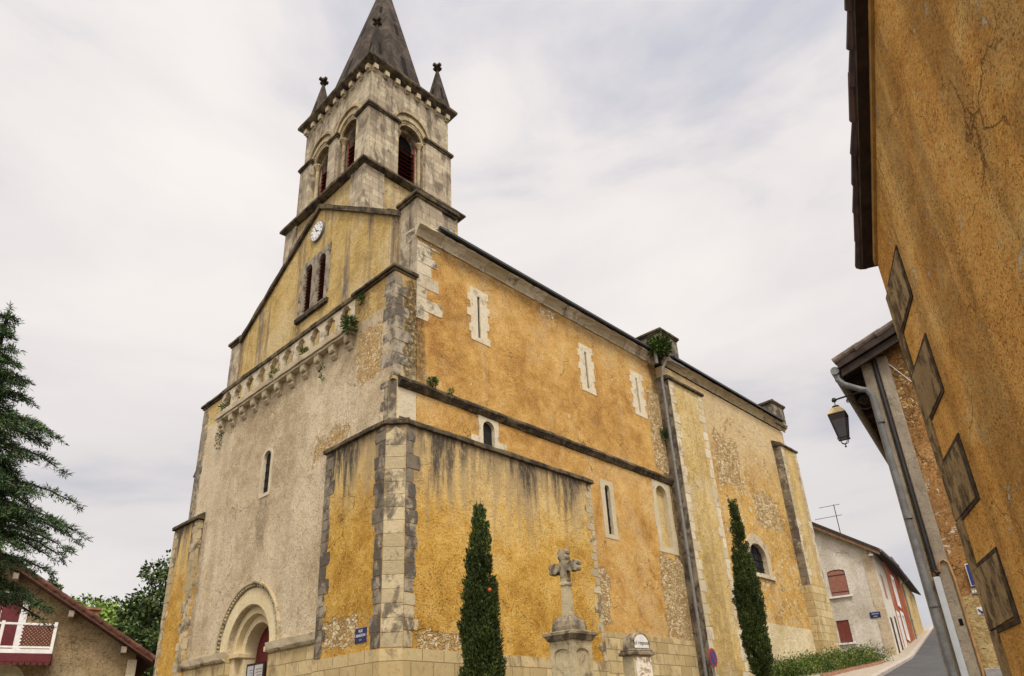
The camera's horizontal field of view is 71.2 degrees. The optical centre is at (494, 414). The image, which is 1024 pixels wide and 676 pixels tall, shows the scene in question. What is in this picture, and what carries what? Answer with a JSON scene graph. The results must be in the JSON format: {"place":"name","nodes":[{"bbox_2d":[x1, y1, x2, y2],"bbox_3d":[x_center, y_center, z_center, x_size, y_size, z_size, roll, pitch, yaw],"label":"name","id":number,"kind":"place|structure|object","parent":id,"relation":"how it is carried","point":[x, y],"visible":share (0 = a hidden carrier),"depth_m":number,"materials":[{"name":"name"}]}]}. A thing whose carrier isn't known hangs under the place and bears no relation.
{"place":"outdoors","nodes":[
{"label":"outdoors","id":0,"kind":"place"},
{"bbox_2d":[0,0,932,643],"label":"sky","id":1,"kind":"structure","parent":0,"point":[682,168],"materials":[{"name":"white"}]},
{"bbox_2d":[800,626,930,675],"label":"pavement","id":2,"kind":"structure","parent":0,"point":[871,670],"depth_m":31.38,"materials":[{"name":"concrete"}]},
{"bbox_2d":[820,659,884,675],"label":"bed edging","id":3,"kind":"object","parent":2,"relation":"on","point":[837,672],"visible":0.67,"depth_m":28.58,"materials":[{"name":"brick"}]},
{"bbox_2d":[884,629,946,675],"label":"road","id":4,"kind":"structure","parent":0,"point":[926,659],"depth_m":31.92,"materials":[{"name":"grey asphalt"}]},
{"bbox_2d":[870,626,933,675],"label":"kerb","id":5,"kind":"structure","parent":4,"relation":"on","point":[895,665],"depth_m":34.94,"materials":[{"name":"concrete"}]},
{"bbox_3d":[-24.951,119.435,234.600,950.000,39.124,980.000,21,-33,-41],"label":"ground","id":6,"kind":"structure","parent":0,"visible":0},
{"bbox_2d":[0,301,92,630],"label":"cedar tree","id":7,"kind":"object","parent":6,"relation":"on","point":[13,487],"visible":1,"depth_m":15.29,"materials":[{"name":"green plant"}]},
{"bbox_2d":[47,576,63,591],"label":"broadleaf tree","id":8,"kind":"object","parent":6,"relation":"on","point":[55,584],"visible":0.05,"depth_m":59.25,"materials":[{"name":"green plant"}]},
{"bbox_2d":[0,552,155,675],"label":"beige house","id":9,"kind":"structure","parent":6,"relation":"on","point":[80,640],"depth_m":26.55,"materials":[{"name":"paint"}]},
{"bbox_2d":[0,663,23,675],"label":"lower window","id":10,"kind":"structure","parent":9,"relation":"in","point":[5,670],"depth_m":25.42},
{"bbox_2d":[0,592,31,648],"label":"door","id":11,"kind":"structure","parent":9,"relation":"in","point":[8,636],"depth_m":25.97,"materials":[{"name":"white paint"}]},
{"bbox_2d":[71,594,87,605],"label":"broadleaf tree","id":12,"kind":"object","parent":6,"relation":"on","point":[79,600],"depth_m":51.11,"materials":[{"name":"green plant"}]},
{"bbox_2d":[74,593,133,636],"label":"broadleaf tree","id":13,"kind":"object","parent":6,"relation":"on","point":[108,616],"visible":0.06,"depth_m":51.94,"materials":[{"name":"green plant"}]},
{"bbox_2d":[90,596,119,611],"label":"broadleaf tree","id":14,"kind":"object","parent":6,"relation":"on","point":[114,598],"visible":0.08,"depth_m":76.19,"materials":[{"name":"green plant"}]},
{"bbox_2d":[118,618,160,675],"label":"broadleaf tree","id":15,"kind":"object","parent":6,"relation":"on","point":[144,635],"visible":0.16,"depth_m":42.40,"materials":[{"name":"green plant"}]},
{"bbox_2d":[113,549,170,675],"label":"broadleaf tree","id":16,"kind":"object","parent":6,"relation":"on","point":[146,610],"visible":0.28,"depth_m":46.97,"materials":[{"name":"green plant"}]},
{"bbox_2d":[246,661,265,675],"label":"notice board","id":17,"kind":"object","parent":6,"relation":"on","point":[256,669],"visible":1,"depth_m":22.91,"materials":[{"name":"paper"}]},
{"bbox_2d":[456,500,506,675],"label":"cypress tree","id":18,"kind":"object","parent":6,"relation":"on","point":[480,640],"visible":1,"depth_m":16.29,"materials":[{"name":"green plant"}]},
{"bbox_2d":[153,0,841,675],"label":"church","id":19,"kind":"structure","parent":6,"relation":"on","point":[331,512],"depth_m":25.54,"materials":[{"name":"slate"},{"name":"limestone"},{"name":"ochre plaster"}]},
{"bbox_2d":[214,433,221,448],"bbox_3d":[-11.026,0.992,28.625,0.359,0.836,0.358,21,-33,-41],"label":"wall weed","id":20,"kind":"object","parent":19,"relation":"attached to","point":[218,439],"depth_m":28.60,"materials":[{"name":"green plant"}]},
{"bbox_2d":[218,401,228,410],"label":"wall weed","id":21,"kind":"object","parent":19,"relation":"attached to","point":[223,405],"depth_m":28.89,"materials":[{"name":"green plant"}]},
{"bbox_2d":[255,658,267,675],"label":"door","id":22,"kind":"structure","parent":19,"relation":"in","point":[261,660],"depth_m":23.22,"materials":[{"name":"wood"}]},
{"bbox_2d":[263,451,270,492],"bbox_3d":[-7.920,2.031,25.173,0.070,1.670,0.600,21,-33,-41],"label":"window","id":23,"kind":"structure","parent":19,"relation":"in","point":[269,455],"depth_m":25.23,"materials":[{"name":"black glass"}]},
{"bbox_2d":[268,367,278,377],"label":"wall weed","id":24,"kind":"object","parent":19,"relation":"attached to","point":[272,372],"depth_m":26.19,"materials":[{"name":"green plant"}]},
{"bbox_2d":[298,345,308,354],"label":"wall weed","id":25,"kind":"object","parent":19,"relation":"on","point":[303,350],"depth_m":25.07,"materials":[{"name":"green plant"}]},
{"bbox_2d":[318,363,324,381],"bbox_3d":[-5.755,-1.422,23.817,0.302,0.762,0.304,-1,-24,-2],"label":"wall weed","id":26,"kind":"object","parent":19,"relation":"attached to","point":[323,378],"depth_m":23.78,"materials":[{"name":"green plant"}]},
{"bbox_2d":[340,313,359,336],"bbox_3d":[-4.637,-2.909,22.994,0.664,0.811,0.700,-9,-25,15],"label":"wall weed","id":27,"kind":"object","parent":19,"relation":"attached to","point":[346,321],"depth_m":22.92,"materials":[{"name":"green plant"}]},
{"bbox_2d":[356,291,364,304],"bbox_3d":[-4.326,-3.806,23.391,0.330,0.496,0.358,21,-33,-41],"label":"wall weed","id":28,"kind":"object","parent":19,"relation":"attached to","point":[360,296],"depth_m":23.35,"materials":[{"name":"green plant"}]},
{"bbox_2d":[355,627,366,643],"bbox_3d":[-3.419,5.656,18.340,0.023,0.370,0.500,21,-33,-41],"label":"street sign","id":29,"kind":"object","parent":19,"relation":"attached to","point":[360,635],"visible":1,"depth_m":18.32,"materials":[{"name":"blue metal"}]},
{"bbox_2d":[426,375,439,387],"bbox_3d":[-1.861,-0.995,21.777,0.461,0.445,0.453,21,-33,-41],"label":"wall weed","id":30,"kind":"object","parent":19,"relation":"attached to","point":[434,379],"depth_m":21.73,"materials":[{"name":"green plant"}]},
{"bbox_2d":[447,388,453,394],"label":"wall weed","id":31,"kind":"object","parent":19,"relation":"attached to","point":[450,390],"depth_m":22.23,"materials":[{"name":"green plant"}]},
{"bbox_2d":[477,298,479,337],"bbox_3d":[-0.579,-3.333,24.682,0.170,1.720,0.050,21,-33,-41],"label":"slit window","id":32,"kind":"structure","parent":19,"relation":"in","point":[477,298],"depth_m":24.68,"materials":[{"name":"grey glass"}]},
{"bbox_2d":[483,423,491,445],"bbox_3d":[-0.271,0.830,23.071,0.560,1.270,0.040,21,-33,-41],"label":"window","id":33,"kind":"structure","parent":19,"relation":"in","point":[487,434],"depth_m":23.19,"materials":[{"name":"black glass"}]},
{"bbox_2d":[605,487,610,533],"bbox_3d":[4.176,3.543,26.553,0.340,1.940,0.080,21,-33,-41],"label":"window","id":34,"kind":"structure","parent":19,"relation":"in","point":[605,487],"depth_m":26.55,"materials":[{"name":"black glass"}]},
{"bbox_2d":[645,340,665,358],"bbox_3d":[7.247,-2.987,32.301,1.025,0.918,1.017,-7,-25,10],"label":"plant","id":35,"kind":"object","parent":19,"relation":"on","point":[657,345],"visible":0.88,"depth_m":32.11,"materials":[{"name":"green plant"}]},
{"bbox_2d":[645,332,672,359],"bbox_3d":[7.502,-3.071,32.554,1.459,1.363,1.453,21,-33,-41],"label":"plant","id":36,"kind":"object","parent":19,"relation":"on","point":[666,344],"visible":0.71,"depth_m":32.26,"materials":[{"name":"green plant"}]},
{"bbox_2d":[659,426,668,440],"bbox_3d":[7.390,0.829,31.093,0.528,0.718,0.489,21,-33,-41],"label":"wall weed","id":37,"kind":"object","parent":19,"relation":"attached to","point":[663,432],"depth_m":31.04,"materials":[{"name":"green plant"}]},
{"bbox_2d":[750,545,764,573],"bbox_3d":[12.124,6.738,33.310,1.640,1.460,0.090,21,-33,-41],"label":"window","id":38,"kind":"structure","parent":19,"relation":"in","point":[757,557],"depth_m":33.50,"materials":[{"name":"black glass"}]},
{"bbox_2d":[542,549,597,675],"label":"stone cross","id":39,"kind":"object","parent":6,"relation":"on","point":[569,638],"visible":1,"depth_m":14.17,"materials":[{"name":"beige stone"}]},
{"bbox_2d":[619,632,654,675],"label":"gravestone","id":40,"kind":"object","parent":6,"relation":"on","point":[636,653],"visible":1,"depth_m":15.86,"materials":[{"name":"stone"}]},
{"bbox_2d":[708,648,717,675],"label":"no parking sign","id":41,"kind":"object","parent":6,"relation":"on","point":[712,655],"visible":1,"depth_m":20.02,"materials":[{"name":"metal"}]},
{"bbox_2d":[727,498,774,675],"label":"cypress tree","id":42,"kind":"object","parent":6,"relation":"on","point":[748,602],"visible":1,"depth_m":24.69,"materials":[{"name":"green plant"}]},
{"bbox_2d":[753,640,899,675],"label":"flower bed","id":43,"kind":"object","parent":6,"relation":"on","point":[805,665],"visible":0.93,"depth_m":29.48,"materials":[{"name":"green plant"}]},
{"bbox_2d":[812,522,904,657],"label":"white house","id":44,"kind":"structure","parent":6,"relation":"on","point":[856,582],"depth_m":42.62,"materials":[{"name":"white paint"}]},
{"bbox_2d":[815,504,841,532],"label":"tv antenna","id":45,"kind":"object","parent":44,"relation":"attached to","point":[832,516],"visible":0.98,"depth_m":45.67,"materials":[{"name":"metal"}]},
{"bbox_2d":[869,611,880,617],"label":"street name plate","id":46,"kind":"object","parent":44,"relation":"attached to","point":[875,614],"visible":1,"depth_m":41.48,"materials":[{"name":"blue metal"}]},
{"bbox_2d":[880,575,887,598],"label":"window","id":47,"kind":"structure","parent":44,"relation":"in","point":[880,575],"depth_m":43.74,"materials":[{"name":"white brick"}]},
{"bbox_2d":[890,617,899,652],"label":"door","id":48,"kind":"structure","parent":44,"relation":"in","point":[890,617],"depth_m":41.98,"materials":[{"name":"grey wood"}]},
{"bbox_2d":[894,616,903,649],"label":"door","id":49,"kind":"structure","parent":44,"relation":"in","point":[894,616],"depth_m":43.90,"materials":[{"name":"grey wood"}]},
{"bbox_2d":[880,557,916,647],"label":"red house","id":50,"kind":"structure","parent":6,"relation":"on","point":[892,572],"depth_m":49.69,"materials":[{"name":"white paint"}]},
{"bbox_2d":[890,574,900,607],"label":"window","id":51,"kind":"structure","parent":50,"relation":"in","point":[892,579],"depth_m":49.16,"materials":[{"name":"white paint"}]},
{"bbox_2d":[896,611,907,647],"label":"door","id":52,"kind":"structure","parent":50,"relation":"in","point":[899,619],"depth_m":45.95,"materials":[{"name":"white paint"}]},
{"bbox_2d":[900,611,909,640],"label":"door","id":53,"kind":"structure","parent":50,"relation":"in","point":[902,615],"depth_m":48.45,"materials":[{"name":"white paint"}]},
{"bbox_2d":[896,574,923,638],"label":"cream house","id":54,"kind":"structure","parent":6,"relation":"on","point":[909,587],"depth_m":58.13,"materials":[{"name":"beige paint"}]},
{"bbox_2d":[830,320,1001,675],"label":"rubble house","id":55,"kind":"structure","parent":6,"relation":"on","point":[872,366],"depth_m":11.69,"materials":[{"name":"stone"}]},
{"bbox_2d":[827,392,870,446],"bbox_3d":[6.667,0.042,13.244,0.390,1.020,0.951,16,-30,-34],"label":"street lantern","id":56,"kind":"object","parent":55,"relation":"attached to","point":[838,416],"visible":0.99,"depth_m":13.34,"materials":[{"name":"metal"}]},
{"bbox_2d":[964,564,974,585],"bbox_3d":[7.369,2.424,10.900,0.051,0.340,0.262,19,-32,-38],"label":"wall sign","id":57,"kind":"object","parent":55,"relation":"attached to","point":[969,575],"visible":0.35,"depth_m":10.95,"materials":[{"name":"blue metal"}]},
{"bbox_2d":[971,588,976,594],"bbox_3d":[7.374,2.660,10.826,0.260,0.090,0.034,-18,-29,31],"label":"name plate","id":58,"kind":"object","parent":55,"relation":"attached to","point":[973,591],"visible":0.28,"depth_m":10.86,"materials":[{"name":"white paint"}]},
{"bbox_2d":[976,607,983,614],"bbox_3d":[7.346,2.932,10.720,0.180,0.110,0.021,-18,-29,31],"label":"sticker","id":59,"kind":"object","parent":55,"relation":"attached to","point":[979,610],"visible":0.45,"depth_m":10.75,"materials":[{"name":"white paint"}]},
{"bbox_2d":[844,0,1023,675],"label":"ochre house","id":60,"kind":"structure","parent":6,"relation":"on","point":[936,101],"depth_m":6.32,"materials":[{"name":"paint"}]}
]}

